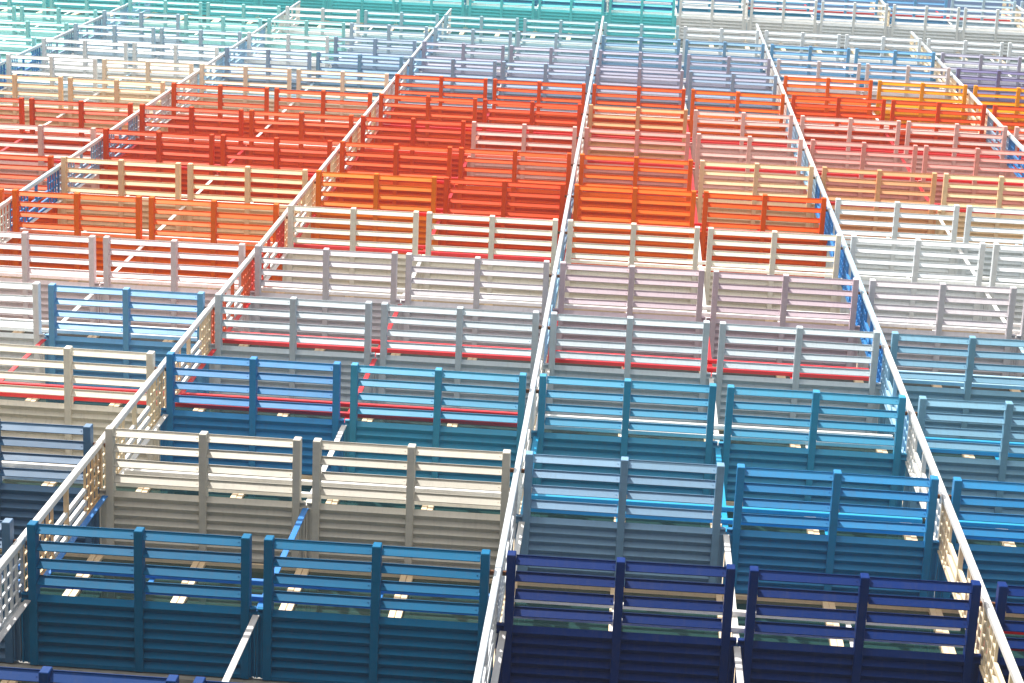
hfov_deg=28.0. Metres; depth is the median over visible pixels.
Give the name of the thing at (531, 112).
balcony
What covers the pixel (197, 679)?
balcony
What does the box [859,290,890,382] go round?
lattice screen
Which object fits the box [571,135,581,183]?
lattice screen
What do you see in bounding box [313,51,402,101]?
balcony
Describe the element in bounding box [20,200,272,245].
guard rail
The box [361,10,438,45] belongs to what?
balcony
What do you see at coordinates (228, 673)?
guard rail
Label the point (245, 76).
balcony
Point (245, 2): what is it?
balcony
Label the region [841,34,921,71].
balcony
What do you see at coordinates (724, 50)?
balcony
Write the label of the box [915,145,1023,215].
balcony
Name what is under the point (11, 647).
balcony
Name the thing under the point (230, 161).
guard rail
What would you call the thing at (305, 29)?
balcony
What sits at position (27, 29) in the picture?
balcony
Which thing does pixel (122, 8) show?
lattice screen
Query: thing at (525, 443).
lattice screen
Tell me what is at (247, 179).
balcony
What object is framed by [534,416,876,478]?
window
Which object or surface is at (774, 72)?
lattice screen
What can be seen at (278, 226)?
lattice screen
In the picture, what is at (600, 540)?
balcony
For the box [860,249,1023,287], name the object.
guard rail
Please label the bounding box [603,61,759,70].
guard rail
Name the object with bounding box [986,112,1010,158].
lattice screen
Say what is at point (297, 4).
lattice screen
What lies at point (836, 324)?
window
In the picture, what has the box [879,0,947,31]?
balcony
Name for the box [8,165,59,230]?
lattice screen
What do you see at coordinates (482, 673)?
lattice screen
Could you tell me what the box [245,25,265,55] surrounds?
lattice screen
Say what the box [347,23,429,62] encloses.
balcony
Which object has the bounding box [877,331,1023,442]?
balcony
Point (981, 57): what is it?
balcony
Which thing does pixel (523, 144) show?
balcony
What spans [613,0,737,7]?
guard rail
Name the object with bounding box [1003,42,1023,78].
balcony
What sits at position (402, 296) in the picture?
guard rail
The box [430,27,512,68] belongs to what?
balcony
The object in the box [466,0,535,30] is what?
balcony
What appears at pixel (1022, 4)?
balcony
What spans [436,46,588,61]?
guard rail
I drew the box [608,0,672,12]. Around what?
balcony
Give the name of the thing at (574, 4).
balcony
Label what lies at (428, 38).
lattice screen
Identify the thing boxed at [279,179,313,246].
lattice screen
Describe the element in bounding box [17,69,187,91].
guard rail
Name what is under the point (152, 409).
lattice screen
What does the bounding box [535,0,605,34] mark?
balcony
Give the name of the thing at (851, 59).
guard rail
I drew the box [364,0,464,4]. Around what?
guard rail
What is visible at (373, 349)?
guard rail
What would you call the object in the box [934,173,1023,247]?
balcony
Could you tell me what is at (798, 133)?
lattice screen
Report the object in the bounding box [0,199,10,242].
lattice screen
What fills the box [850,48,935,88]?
balcony
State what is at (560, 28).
balcony
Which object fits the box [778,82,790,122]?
lattice screen
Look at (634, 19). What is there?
balcony
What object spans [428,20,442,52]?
lattice screen
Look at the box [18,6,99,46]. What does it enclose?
balcony
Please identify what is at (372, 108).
lattice screen
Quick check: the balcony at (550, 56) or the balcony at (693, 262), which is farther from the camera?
the balcony at (550, 56)
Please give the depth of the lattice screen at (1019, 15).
68.06 m
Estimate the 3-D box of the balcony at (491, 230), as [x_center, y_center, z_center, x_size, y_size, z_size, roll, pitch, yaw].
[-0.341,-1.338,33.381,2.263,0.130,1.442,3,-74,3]
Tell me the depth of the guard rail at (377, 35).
59.04 m
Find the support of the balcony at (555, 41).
attached to the apartment building
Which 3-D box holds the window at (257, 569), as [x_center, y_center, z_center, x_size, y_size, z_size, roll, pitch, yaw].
[-2.425,2.852,21.087,4.547,2.686,0.084,3,-74,3]
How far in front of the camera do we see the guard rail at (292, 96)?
48.20 m
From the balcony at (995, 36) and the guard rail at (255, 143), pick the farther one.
the balcony at (995, 36)
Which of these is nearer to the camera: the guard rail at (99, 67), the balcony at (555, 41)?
the guard rail at (99, 67)
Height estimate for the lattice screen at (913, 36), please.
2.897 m
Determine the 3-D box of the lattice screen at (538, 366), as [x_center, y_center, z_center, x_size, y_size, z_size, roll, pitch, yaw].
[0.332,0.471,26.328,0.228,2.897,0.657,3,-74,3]
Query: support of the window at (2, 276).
in the apartment building
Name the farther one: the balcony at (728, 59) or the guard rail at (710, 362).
the balcony at (728, 59)
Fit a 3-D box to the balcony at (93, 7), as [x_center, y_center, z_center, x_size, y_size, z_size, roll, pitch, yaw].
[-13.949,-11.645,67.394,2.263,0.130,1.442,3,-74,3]
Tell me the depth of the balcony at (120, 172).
36.46 m
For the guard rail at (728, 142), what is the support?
on the balcony at (637, 117)
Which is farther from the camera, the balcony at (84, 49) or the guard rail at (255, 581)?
the balcony at (84, 49)
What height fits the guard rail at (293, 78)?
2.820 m
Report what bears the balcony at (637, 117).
attached to the apartment building
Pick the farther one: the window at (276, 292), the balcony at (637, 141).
the balcony at (637, 141)
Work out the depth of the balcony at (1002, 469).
24.65 m
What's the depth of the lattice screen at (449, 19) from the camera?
60.45 m
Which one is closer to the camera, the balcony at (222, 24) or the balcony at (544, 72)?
the balcony at (544, 72)
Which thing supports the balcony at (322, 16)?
attached to the apartment building
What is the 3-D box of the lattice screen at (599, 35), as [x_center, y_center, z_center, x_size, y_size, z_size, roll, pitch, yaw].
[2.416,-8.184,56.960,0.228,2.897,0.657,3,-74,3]
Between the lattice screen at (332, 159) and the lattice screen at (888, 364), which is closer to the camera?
the lattice screen at (888, 364)
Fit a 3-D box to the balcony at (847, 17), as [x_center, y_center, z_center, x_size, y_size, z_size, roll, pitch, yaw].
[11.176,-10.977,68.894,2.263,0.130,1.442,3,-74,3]
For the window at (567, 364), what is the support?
in the apartment building
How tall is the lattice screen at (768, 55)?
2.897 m
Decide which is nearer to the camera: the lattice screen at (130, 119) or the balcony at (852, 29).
the lattice screen at (130, 119)
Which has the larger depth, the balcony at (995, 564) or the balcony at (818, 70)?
the balcony at (818, 70)
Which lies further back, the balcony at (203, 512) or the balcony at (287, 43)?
the balcony at (287, 43)
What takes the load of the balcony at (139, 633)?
attached to the apartment building
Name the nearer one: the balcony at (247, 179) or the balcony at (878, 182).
the balcony at (247, 179)
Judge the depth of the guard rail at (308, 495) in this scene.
22.88 m
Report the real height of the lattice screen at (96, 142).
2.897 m
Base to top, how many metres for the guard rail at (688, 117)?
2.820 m
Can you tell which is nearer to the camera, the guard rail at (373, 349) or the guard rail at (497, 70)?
the guard rail at (373, 349)
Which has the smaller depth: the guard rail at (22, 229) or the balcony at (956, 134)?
the guard rail at (22, 229)
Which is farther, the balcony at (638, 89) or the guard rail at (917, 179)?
the balcony at (638, 89)
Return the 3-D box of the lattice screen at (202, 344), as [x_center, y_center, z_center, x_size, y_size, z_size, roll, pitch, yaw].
[-4.203,0.207,26.561,0.228,2.897,0.657,3,-74,3]
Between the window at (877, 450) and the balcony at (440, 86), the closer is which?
the window at (877, 450)
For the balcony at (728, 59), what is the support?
attached to the apartment building
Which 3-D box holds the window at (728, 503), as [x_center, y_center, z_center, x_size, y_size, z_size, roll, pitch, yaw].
[2.299,2.329,23.638,4.547,2.686,0.084,3,-74,3]
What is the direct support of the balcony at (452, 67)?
attached to the apartment building
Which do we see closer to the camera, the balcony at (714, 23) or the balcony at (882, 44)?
the balcony at (882, 44)
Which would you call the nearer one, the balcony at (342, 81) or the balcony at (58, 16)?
the balcony at (342, 81)
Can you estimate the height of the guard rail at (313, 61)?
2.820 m
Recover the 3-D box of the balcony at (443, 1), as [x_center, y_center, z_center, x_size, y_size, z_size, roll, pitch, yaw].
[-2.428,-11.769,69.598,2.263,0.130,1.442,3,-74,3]
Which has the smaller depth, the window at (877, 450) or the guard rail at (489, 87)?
the window at (877, 450)
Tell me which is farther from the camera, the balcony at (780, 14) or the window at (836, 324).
the balcony at (780, 14)
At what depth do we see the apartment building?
22.32 m
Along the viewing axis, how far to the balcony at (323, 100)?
44.66 m
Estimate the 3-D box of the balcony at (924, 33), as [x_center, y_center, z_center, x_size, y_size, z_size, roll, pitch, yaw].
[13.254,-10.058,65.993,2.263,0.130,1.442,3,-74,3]
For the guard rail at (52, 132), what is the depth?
42.49 m
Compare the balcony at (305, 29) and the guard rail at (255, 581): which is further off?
the balcony at (305, 29)
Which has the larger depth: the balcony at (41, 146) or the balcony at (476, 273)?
the balcony at (41, 146)
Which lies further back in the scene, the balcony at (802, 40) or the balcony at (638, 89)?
the balcony at (802, 40)
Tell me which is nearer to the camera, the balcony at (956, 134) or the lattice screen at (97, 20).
the balcony at (956, 134)
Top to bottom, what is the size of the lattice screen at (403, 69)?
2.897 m
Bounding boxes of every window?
[0,327,238,345]
[0,396,193,410]
[0,549,90,594]
[0,680,38,682]
[1,276,275,320]
[2,5,1004,62]
[2,460,148,491]
[62,554,492,622]
[135,470,509,556]
[193,407,516,430]
[239,344,530,391]
[276,292,541,307]
[493,581,941,677]
[513,489,904,583]
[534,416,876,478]
[546,356,853,381]
[555,307,835,324]
[836,324,1019,367]
[853,380,1023,406]
[876,437,1023,503]
[899,518,1023,593]
[928,608,1023,657]
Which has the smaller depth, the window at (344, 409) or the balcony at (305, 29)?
the window at (344, 409)
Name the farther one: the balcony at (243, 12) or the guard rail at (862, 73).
the balcony at (243, 12)
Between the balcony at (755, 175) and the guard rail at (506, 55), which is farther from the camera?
the guard rail at (506, 55)
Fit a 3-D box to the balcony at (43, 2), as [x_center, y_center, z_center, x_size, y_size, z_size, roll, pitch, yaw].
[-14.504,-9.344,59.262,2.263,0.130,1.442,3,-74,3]
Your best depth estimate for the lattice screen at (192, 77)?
46.61 m
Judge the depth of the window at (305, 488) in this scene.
24.46 m
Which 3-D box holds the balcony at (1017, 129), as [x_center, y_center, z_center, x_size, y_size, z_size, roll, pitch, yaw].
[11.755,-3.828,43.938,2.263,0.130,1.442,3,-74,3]
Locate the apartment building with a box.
[0,0,1023,682]
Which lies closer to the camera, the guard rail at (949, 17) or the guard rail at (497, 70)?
the guard rail at (497, 70)
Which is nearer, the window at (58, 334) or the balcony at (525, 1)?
the window at (58, 334)
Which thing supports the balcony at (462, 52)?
attached to the apartment building
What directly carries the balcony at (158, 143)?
attached to the apartment building
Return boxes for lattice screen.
[0,61,4,88]
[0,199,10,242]
[0,537,23,631]
[3,44,40,82]
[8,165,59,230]
[13,440,102,590]
[40,30,71,63]
[58,137,101,192]
[70,16,100,46]
[93,365,163,487]
[99,112,137,164]
[101,4,126,30]
[127,2,149,17]
[136,90,169,137]
[155,305,211,407]
[168,71,197,114]
[196,54,222,92]
[204,255,251,342]
[221,38,245,73]
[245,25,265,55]
[245,214,285,290]
[264,12,283,44]
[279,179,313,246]
[283,1,300,30]
[308,149,337,206]
[332,124,358,177]
[353,101,376,149]
[372,81,392,125]
[388,63,407,102]
[403,47,419,82]
[416,33,431,64]
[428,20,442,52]
[441,8,451,38]
[473,568,501,682]
[489,466,520,621]
[510,387,534,513]
[526,324,546,429]
[539,272,556,362]
[549,230,564,307]
[557,193,570,260]
[565,162,576,218]
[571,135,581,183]
[576,112,585,152]
[581,91,589,134]
[585,73,593,113]
[589,56,596,88]
[592,41,599,76]
[595,28,601,59]
[598,16,603,46]
[745,0,750,18]
[755,24,763,54]
[760,36,769,69]
[765,50,776,82]
[771,65,783,101]
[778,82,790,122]
[785,101,799,147]
[793,123,809,173]
[803,147,821,197]
[815,175,834,234]
[826,208,849,277]
[841,245,868,325]
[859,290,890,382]
[870,0,879,14]
[879,0,892,25]
[879,344,917,452]
[905,410,951,539]
[909,31,923,63]
[922,44,940,78]
[935,59,953,91]
[937,492,994,653]
[950,74,969,111]
[967,92,989,133]
[979,599,1023,682]
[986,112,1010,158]
[1001,0,1017,21]
[1007,134,1023,176]
[1016,6,1023,30]
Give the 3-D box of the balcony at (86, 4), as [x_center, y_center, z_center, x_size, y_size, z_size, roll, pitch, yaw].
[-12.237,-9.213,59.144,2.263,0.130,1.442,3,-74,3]
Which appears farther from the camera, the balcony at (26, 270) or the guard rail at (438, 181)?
the guard rail at (438, 181)
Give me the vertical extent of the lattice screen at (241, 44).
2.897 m
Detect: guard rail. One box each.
[0,12,119,22]
[0,26,93,35]
[0,87,158,113]
[0,113,127,137]
[0,138,90,164]
[0,238,237,288]
[0,294,206,340]
[0,339,159,404]
[0,600,258,681]
[2,461,103,484]
[4,188,60,192]
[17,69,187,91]
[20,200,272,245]
[40,495,489,615]
[55,53,212,74]
[69,174,297,207]
[80,48,237,59]
[107,30,257,44]
[109,144,315,176]
[116,414,509,509]
[132,16,276,30]
[145,119,345,149]
[175,349,517,426]
[176,97,365,124]
[204,79,374,101]
[223,303,530,360]
[230,62,389,81]
[254,53,397,67]
[261,253,541,306]
[271,38,412,52]
[289,24,424,38]
[294,214,550,261]
[321,181,558,222]
[346,157,565,189]
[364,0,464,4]
[365,130,566,161]
[383,107,572,135]
[399,88,576,111]
[413,71,581,91]
[429,68,585,76]
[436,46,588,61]
[447,31,591,46]
[472,0,600,12]
[491,631,743,682]
[501,521,963,646]
[520,437,923,535]
[535,369,892,449]
[547,313,868,380]
[556,270,848,323]
[564,228,832,276]
[572,205,805,233]
[578,171,799,202]
[583,148,795,173]
[591,123,786,146]
[595,103,778,122]
[598,85,771,102]
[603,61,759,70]
[604,68,764,86]
[606,46,754,55]
[608,7,741,18]
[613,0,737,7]
[747,14,883,26]
[748,4,873,14]
[773,51,915,63]
[780,66,928,78]
[787,83,943,95]
[790,94,959,111]
[798,112,978,133]
[807,133,999,158]
[817,158,1022,185]
[829,187,1018,214]
[844,214,1021,246]
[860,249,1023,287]
[873,8,1010,21]
[878,292,1020,333]
[882,18,1023,33]
[898,347,1023,389]
[915,462,1023,542]
[916,56,1023,69]
[922,437,1023,459]
[929,71,1023,83]
[944,88,1014,99]
[977,627,1023,653]
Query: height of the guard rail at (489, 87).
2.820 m
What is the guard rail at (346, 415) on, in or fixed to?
on the balcony at (252, 423)
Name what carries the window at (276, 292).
in the apartment building
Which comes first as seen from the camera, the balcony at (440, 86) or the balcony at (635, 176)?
the balcony at (635, 176)
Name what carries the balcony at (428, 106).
attached to the apartment building
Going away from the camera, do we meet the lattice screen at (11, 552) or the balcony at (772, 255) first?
the lattice screen at (11, 552)
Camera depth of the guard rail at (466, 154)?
42.06 m
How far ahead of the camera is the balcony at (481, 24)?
58.44 m
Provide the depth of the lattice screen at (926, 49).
56.74 m
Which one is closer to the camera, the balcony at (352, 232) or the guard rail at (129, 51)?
the balcony at (352, 232)
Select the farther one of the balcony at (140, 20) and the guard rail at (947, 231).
the balcony at (140, 20)
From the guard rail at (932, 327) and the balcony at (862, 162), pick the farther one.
the balcony at (862, 162)
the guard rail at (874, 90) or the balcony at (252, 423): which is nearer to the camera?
the balcony at (252, 423)
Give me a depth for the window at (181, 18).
65.98 m
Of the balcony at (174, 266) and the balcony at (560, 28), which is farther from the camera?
the balcony at (560, 28)
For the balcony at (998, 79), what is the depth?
52.19 m
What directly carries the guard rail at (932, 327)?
on the balcony at (940, 310)
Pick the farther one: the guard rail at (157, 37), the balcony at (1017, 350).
the guard rail at (157, 37)
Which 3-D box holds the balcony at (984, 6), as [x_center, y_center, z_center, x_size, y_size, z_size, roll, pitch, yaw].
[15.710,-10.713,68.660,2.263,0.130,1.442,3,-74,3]
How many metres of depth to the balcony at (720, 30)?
58.10 m
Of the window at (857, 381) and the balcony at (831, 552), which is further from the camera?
the window at (857, 381)
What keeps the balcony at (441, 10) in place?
attached to the apartment building
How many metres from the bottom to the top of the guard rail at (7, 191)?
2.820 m
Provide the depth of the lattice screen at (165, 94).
43.75 m
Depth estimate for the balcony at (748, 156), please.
41.43 m
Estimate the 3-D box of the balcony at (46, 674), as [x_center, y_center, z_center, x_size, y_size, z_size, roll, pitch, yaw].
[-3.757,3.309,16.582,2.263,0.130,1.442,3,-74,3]
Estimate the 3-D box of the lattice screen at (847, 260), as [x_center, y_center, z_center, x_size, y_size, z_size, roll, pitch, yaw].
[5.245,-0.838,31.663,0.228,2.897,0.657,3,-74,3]
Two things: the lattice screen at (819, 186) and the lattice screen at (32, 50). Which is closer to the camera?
the lattice screen at (819, 186)
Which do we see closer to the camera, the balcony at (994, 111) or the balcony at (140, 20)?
the balcony at (994, 111)
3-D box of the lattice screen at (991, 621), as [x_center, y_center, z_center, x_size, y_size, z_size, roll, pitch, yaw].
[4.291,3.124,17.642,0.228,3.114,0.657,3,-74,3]
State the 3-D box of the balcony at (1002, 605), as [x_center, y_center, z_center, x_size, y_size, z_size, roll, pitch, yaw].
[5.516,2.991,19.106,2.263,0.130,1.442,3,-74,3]
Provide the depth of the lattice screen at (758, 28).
58.87 m
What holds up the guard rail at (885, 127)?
on the balcony at (838, 106)
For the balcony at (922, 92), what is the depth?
49.53 m
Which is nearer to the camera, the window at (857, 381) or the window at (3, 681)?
the window at (3, 681)
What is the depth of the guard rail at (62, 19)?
59.48 m
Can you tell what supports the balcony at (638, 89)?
attached to the apartment building
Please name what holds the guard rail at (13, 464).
on the balcony at (21, 505)
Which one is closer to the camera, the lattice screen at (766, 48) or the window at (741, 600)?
the window at (741, 600)
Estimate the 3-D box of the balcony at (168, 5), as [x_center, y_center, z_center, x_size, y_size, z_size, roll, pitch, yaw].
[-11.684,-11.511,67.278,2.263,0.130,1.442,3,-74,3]
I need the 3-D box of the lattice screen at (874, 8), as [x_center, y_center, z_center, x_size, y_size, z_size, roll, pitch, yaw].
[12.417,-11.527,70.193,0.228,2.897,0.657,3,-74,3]
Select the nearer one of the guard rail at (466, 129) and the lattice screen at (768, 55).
the guard rail at (466, 129)
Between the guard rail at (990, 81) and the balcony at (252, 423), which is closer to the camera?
the balcony at (252, 423)
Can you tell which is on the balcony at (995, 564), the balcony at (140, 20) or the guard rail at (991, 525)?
the guard rail at (991, 525)
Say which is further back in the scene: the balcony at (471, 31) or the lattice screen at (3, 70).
the balcony at (471, 31)
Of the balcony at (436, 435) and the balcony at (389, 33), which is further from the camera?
the balcony at (389, 33)
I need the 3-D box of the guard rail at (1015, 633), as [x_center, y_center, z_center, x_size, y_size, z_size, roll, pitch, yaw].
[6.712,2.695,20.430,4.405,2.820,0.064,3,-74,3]
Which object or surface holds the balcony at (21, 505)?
attached to the apartment building
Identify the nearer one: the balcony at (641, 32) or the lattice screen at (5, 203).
the lattice screen at (5, 203)
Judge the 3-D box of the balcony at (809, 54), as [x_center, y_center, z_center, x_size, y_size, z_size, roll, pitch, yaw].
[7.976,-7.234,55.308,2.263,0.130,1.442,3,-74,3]
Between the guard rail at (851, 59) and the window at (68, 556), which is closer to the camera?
the window at (68, 556)
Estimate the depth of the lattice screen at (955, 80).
51.34 m
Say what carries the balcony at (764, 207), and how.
attached to the apartment building
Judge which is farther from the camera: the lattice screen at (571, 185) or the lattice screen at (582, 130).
the lattice screen at (582, 130)
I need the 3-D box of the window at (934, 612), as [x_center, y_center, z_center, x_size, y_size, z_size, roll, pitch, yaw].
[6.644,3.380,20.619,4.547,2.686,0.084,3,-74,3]
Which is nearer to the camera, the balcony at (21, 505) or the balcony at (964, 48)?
the balcony at (21, 505)
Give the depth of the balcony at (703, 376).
27.65 m
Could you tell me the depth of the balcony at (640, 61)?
52.66 m
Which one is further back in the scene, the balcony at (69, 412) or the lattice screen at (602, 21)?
the lattice screen at (602, 21)
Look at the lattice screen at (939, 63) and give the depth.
54.07 m
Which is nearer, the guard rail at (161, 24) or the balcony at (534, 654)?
the balcony at (534, 654)
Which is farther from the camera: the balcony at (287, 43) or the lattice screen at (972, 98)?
the balcony at (287, 43)
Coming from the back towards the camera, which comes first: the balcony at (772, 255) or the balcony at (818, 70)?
the balcony at (818, 70)
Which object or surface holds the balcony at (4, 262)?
attached to the apartment building
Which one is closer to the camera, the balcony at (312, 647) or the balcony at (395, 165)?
the balcony at (312, 647)
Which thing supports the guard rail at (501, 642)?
on the balcony
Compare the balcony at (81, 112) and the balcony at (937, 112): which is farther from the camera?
the balcony at (937, 112)
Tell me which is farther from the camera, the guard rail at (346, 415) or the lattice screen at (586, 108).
the lattice screen at (586, 108)
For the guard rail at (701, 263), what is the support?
on the balcony at (693, 262)
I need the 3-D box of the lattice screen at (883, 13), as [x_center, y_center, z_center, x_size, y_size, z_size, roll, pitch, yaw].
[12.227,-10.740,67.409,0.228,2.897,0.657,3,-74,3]
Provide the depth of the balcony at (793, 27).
66.21 m
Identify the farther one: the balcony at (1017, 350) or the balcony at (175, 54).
the balcony at (175, 54)
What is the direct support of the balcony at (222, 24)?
attached to the apartment building
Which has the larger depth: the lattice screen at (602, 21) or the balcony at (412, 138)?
the lattice screen at (602, 21)
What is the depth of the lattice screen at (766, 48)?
56.15 m
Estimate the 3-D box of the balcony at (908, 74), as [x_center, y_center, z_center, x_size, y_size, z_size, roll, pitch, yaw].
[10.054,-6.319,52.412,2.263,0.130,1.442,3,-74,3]
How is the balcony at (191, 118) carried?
attached to the apartment building
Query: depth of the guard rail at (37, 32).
56.64 m
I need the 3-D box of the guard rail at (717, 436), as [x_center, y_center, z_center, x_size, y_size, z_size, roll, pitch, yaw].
[2.557,0.857,26.234,4.405,2.820,0.064,3,-74,3]
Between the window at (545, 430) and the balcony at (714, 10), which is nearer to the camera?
the window at (545, 430)
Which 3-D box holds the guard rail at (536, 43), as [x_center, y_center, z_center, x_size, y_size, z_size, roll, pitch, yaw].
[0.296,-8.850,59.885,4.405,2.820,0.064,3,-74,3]
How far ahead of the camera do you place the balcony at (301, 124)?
41.88 m
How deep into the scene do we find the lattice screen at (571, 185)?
37.26 m
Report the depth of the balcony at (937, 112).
46.74 m
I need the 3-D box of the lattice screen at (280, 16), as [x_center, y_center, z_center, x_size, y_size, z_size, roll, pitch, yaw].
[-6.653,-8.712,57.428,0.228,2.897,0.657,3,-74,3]
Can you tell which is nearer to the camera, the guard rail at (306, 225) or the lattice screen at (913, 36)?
the guard rail at (306, 225)
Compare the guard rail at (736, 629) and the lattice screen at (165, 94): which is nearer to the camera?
the guard rail at (736, 629)
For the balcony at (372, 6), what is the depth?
66.97 m
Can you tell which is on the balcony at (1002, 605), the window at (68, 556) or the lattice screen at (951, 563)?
the lattice screen at (951, 563)
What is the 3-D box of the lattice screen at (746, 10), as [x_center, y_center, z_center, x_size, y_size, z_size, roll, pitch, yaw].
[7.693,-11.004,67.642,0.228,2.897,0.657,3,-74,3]
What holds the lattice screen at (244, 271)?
on the balcony at (293, 353)
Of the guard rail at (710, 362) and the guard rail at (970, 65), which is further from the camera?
the guard rail at (970, 65)
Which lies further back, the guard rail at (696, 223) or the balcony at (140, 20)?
the balcony at (140, 20)
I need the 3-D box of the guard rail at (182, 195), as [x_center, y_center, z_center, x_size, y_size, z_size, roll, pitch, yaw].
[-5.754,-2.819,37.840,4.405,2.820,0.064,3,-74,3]
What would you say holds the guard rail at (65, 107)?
on the balcony at (14, 92)
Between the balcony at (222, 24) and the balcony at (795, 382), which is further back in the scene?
the balcony at (222, 24)
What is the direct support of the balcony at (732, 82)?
attached to the apartment building
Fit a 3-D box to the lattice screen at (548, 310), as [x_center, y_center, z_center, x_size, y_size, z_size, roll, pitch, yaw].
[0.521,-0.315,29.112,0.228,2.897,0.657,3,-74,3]
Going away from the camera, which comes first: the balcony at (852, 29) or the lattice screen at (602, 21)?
the lattice screen at (602, 21)
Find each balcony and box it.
[0,0,47,27]
[0,0,49,6]
[0,6,17,40]
[0,20,68,61]
[0,36,38,83]
[0,53,3,103]
[0,74,65,134]
[0,97,27,161]
[0,124,99,194]
[0,154,57,234]
[0,188,8,265]
[0,231,99,326]
[0,281,44,383]
[0,344,160,461]
[0,420,99,546]
[0,518,21,662]
[0,666,178,682]
[4,54,99,108]
[9,189,144,279]
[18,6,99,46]
[21,520,256,678]
[27,98,135,167]
[39,37,129,88]
[45,283,208,393]
[48,0,125,35]
[54,0,119,9]
[58,156,183,241]
[66,77,167,140]
[71,23,156,66]
[99,425,305,562]
[100,10,181,50]
[100,58,195,113]
[100,128,216,200]
[100,236,249,335]
[124,0,188,13]
[126,0,203,35]
[130,42,220,92]
[136,104,245,173]
[145,196,282,287]
[157,27,241,67]
[160,351,344,474]
[168,82,270,145]
[182,14,263,53]
[184,163,310,248]
[189,0,257,17]
[193,676,234,682]
[196,64,292,119]
[204,2,282,38]
[209,292,374,403]
[217,134,334,208]
[221,47,312,97]
[244,32,330,81]
[246,109,355,179]
[249,244,399,345]
[256,535,493,682]
[258,0,326,20]
[264,18,346,59]
[271,88,373,151]
[282,204,420,294]
[283,6,360,44]
[293,69,390,122]
[305,438,513,576]
[311,170,438,255]
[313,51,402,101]
[327,0,396,23]
[331,36,415,77]
[335,141,453,216]
[343,362,526,486]
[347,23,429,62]
[356,115,466,185]
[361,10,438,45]
[374,93,478,154]
[374,302,538,413]
[391,74,488,129]
[396,0,465,27]
[400,252,549,353]
[405,56,497,107]
[416,0,465,4]
[419,41,505,85]
[420,211,558,304]
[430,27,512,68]
[438,177,566,262]
[441,14,519,52]
[453,147,572,223]
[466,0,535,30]
[467,121,577,190]
[475,0,538,6]
[479,99,581,161]
[489,79,585,133]
[495,550,736,682]
[498,61,589,111]
[506,45,592,83]
[513,31,595,69]
[514,451,725,585]
[520,18,597,54]
[530,373,717,495]
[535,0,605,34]
[541,0,605,11]
[543,312,710,423]
[553,261,705,357]
[564,219,699,311]
[571,184,695,269]
[577,153,692,226]
[583,104,687,167]
[583,127,689,197]
[587,84,685,139]
[591,66,683,117]
[598,50,681,89]
[600,22,678,58]
[601,35,680,75]
[606,0,675,38]
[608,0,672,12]
[675,0,746,41]
[676,0,742,19]
[680,26,759,63]
[681,39,765,78]
[683,54,771,95]
[685,71,777,122]
[687,89,785,144]
[690,110,793,173]
[693,133,803,203]
[694,160,814,233]
[700,191,826,277]
[702,227,841,319]
[706,270,859,366]
[711,321,880,433]
[714,384,906,506]
[723,463,938,597]
[734,566,981,682]
[746,0,810,29]
[746,0,817,45]
[764,30,840,67]
[765,44,850,94]
[776,59,860,98]
[778,75,872,127]
[785,94,885,150]
[793,115,900,179]
[802,139,917,209]
[812,0,878,28]
[813,166,936,240]
[816,1,888,48]
[825,198,959,284]
[839,235,985,327]
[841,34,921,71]
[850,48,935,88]
[857,278,1016,376]
[861,63,950,105]
[872,80,967,132]
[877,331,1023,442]
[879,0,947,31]
[884,99,986,155]
[887,4,960,52]
[899,121,1007,184]
[902,396,1023,514]
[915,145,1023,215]
[922,38,1003,75]
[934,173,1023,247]
[934,477,1023,607]
[935,52,1021,92]
[947,0,1015,37]
[955,205,1023,288]
[956,68,1023,108]
[958,8,1023,55]
[966,85,1023,135]
[979,581,1023,682]
[981,243,1023,329]
[985,104,1023,157]
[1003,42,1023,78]
[1005,126,1023,185]
[1012,302,1023,376]
[1016,1,1023,30]
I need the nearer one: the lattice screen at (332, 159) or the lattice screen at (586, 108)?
the lattice screen at (332, 159)
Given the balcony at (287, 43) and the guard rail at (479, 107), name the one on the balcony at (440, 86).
the guard rail at (479, 107)
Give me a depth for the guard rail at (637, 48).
58.55 m
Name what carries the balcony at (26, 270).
attached to the apartment building
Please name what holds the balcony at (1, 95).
attached to the apartment building
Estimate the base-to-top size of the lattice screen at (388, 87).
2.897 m
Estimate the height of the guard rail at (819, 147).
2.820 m
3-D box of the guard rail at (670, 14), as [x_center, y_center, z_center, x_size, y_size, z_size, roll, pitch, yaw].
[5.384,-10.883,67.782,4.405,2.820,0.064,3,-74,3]
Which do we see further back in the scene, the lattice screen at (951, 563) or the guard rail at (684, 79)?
the guard rail at (684, 79)
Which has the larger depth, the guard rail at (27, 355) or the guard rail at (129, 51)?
the guard rail at (129, 51)
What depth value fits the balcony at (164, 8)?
58.90 m
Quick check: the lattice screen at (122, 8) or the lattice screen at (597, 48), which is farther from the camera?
the lattice screen at (122, 8)
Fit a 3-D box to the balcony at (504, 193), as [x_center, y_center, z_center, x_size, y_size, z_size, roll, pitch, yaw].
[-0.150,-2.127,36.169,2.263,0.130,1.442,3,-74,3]
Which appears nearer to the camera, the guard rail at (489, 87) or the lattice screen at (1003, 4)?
the guard rail at (489, 87)
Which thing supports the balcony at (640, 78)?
attached to the apartment building
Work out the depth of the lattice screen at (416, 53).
52.12 m
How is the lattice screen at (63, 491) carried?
on the balcony at (139, 633)
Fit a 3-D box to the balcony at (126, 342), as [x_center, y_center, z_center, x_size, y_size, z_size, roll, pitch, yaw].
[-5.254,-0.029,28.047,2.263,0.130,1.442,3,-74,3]
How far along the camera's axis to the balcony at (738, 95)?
46.98 m
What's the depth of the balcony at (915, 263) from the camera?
32.96 m
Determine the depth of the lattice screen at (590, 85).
48.54 m
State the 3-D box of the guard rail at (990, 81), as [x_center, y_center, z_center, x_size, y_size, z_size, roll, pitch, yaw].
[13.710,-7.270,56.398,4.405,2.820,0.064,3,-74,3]

